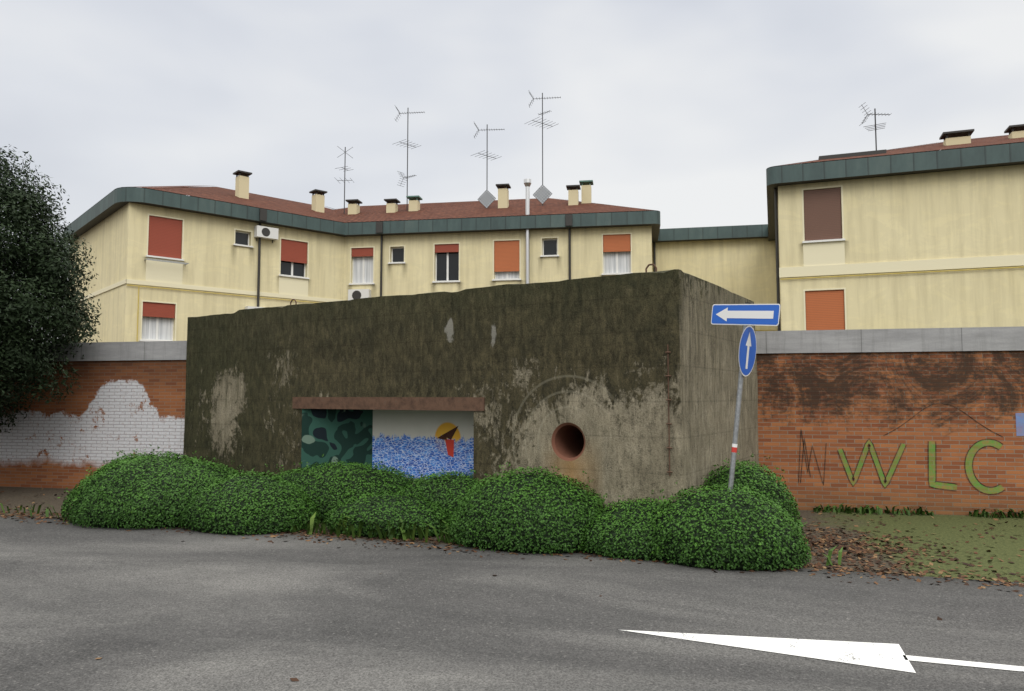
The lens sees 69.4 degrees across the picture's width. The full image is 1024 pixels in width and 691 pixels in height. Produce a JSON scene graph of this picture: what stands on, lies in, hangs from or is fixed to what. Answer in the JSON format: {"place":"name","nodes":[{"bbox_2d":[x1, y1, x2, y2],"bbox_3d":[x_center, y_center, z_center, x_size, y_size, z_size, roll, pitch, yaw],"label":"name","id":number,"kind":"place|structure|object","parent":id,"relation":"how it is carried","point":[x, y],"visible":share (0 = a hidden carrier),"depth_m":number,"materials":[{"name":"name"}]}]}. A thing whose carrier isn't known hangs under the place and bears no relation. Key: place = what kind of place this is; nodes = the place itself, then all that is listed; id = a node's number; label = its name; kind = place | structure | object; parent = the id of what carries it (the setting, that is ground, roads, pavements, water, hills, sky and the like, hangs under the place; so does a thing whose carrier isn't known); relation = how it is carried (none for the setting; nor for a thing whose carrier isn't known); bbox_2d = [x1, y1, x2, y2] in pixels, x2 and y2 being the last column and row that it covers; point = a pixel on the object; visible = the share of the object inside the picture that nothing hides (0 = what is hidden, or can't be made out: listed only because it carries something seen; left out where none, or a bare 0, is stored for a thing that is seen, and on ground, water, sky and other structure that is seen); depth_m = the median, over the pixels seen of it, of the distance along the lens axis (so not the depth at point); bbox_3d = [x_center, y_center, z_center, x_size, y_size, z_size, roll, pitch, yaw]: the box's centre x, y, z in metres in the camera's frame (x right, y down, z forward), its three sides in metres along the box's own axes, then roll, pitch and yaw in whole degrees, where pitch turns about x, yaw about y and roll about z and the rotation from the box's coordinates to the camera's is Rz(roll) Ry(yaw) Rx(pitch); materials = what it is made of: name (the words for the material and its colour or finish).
{"place":"outdoors","nodes":[
{"label":"outdoors","id":0,"kind":"place"},
{"bbox_2d":[0,515,1023,690],"bbox_3d":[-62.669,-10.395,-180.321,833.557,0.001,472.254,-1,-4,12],"label":"road","id":1,"kind":"structure","parent":0,"point":[139,609],"depth_m":6.28,"materials":[{"name":"grey asphalt"}]},
{"bbox_2d":[624,630,1023,672],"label":"road arrow marking","id":2,"kind":"object","parent":1,"relation":"on","point":[893,655],"visible":1,"depth_m":5.52,"materials":[{"name":"paint"}]},
{"bbox_2d":[0,487,1023,582],"bbox_3d":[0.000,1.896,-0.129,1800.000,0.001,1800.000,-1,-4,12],"label":"ground","id":3,"kind":"structure","parent":0,"point":[947,535],"depth_m":10.01,"materials":[{"name":"soil"}]},
{"bbox_2d":[0,341,186,488],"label":"brick wall","id":4,"kind":"structure","parent":3,"relation":"on","point":[127,397],"depth_m":15.14,"materials":[{"name":"white brick"}]},
{"bbox_2d":[58,444,811,570],"bbox_3d":[-2.096,2.154,10.847,11.818,0.978,2.982,-1,-4,20],"label":"shrub","id":5,"kind":"object","parent":3,"relation":"on","point":[569,498],"visible":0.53,"depth_m":9.48,"materials":[{"name":"green plant"}]},
{"bbox_2d":[183,264,758,508],"bbox_3d":[-1.056,1.002,13.606,10.036,3.650,4.184,-2,-5,32],"label":"bunker","id":6,"kind":"object","parent":3,"relation":"on","point":[615,387],"visible":0.89,"depth_m":10.93,"materials":[{"name":"concrete"}]},
{"bbox_2d":[0,490,1023,680],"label":"fallen leaves","id":7,"kind":"object","parent":3,"relation":"on","point":[860,552],"visible":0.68,"depth_m":9.02,"materials":[{"name":"brown plant"}]},
{"bbox_2d":[0,503,1023,565],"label":"verge weeds","id":8,"kind":"object","parent":3,"relation":"on","point":[421,531],"visible":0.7,"depth_m":10.15,"materials":[{"name":"green plant"}]},
{"bbox_2d":[65,124,1023,342],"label":"apartment building","id":9,"kind":"structure","parent":3,"relation":"on","point":[926,236],"depth_m":27.44,"materials":[{"name":"yellow paint"}]},
{"bbox_2d":[334,92,891,212],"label":"tv antennas","id":10,"kind":"object","parent":9,"relation":"on","point":[542,194],"visible":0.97,"depth_m":33.27,"materials":[{"name":"grey metal"}]},
{"bbox_2d":[711,302,780,491],"bbox_3d":[2.706,1.125,8.577,0.518,3.325,0.897,0,-4,-5],"label":"road sign","id":11,"kind":"object","parent":3,"relation":"on","point":[746,314],"visible":0.93,"depth_m":8.66,"materials":[{"name":"blue metal"}]},
{"bbox_3d":[-11.528,0.151,13.934,3.208,5.811,3.223,-1,-4,12],"label":"tree trunk","id":12,"kind":"object","parent":3,"relation":"on","visible":0},
{"bbox_2d":[0,144,101,432],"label":"tree","id":13,"kind":"object","parent":12,"relation":"attached to","point":[42,307],"visible":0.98,"depth_m":14.04,"materials":[{"name":"green plant"}]},
{"bbox_2d":[0,0,1023,336],"label":"sky","id":14,"kind":"structure","parent":0,"point":[681,110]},
{"bbox_2d":[755,326,1023,516],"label":"brick wall","id":15,"kind":"structure","parent":0,"point":[851,392],"depth_m":12.08,"materials":[{"name":"brick"}]},
{"bbox_2d":[798,402,1023,494],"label":"graffiti letters","id":16,"kind":"object","parent":15,"relation":"attached to","point":[973,450],"visible":1,"depth_m":11.92,"materials":[{"name":"green paint"}]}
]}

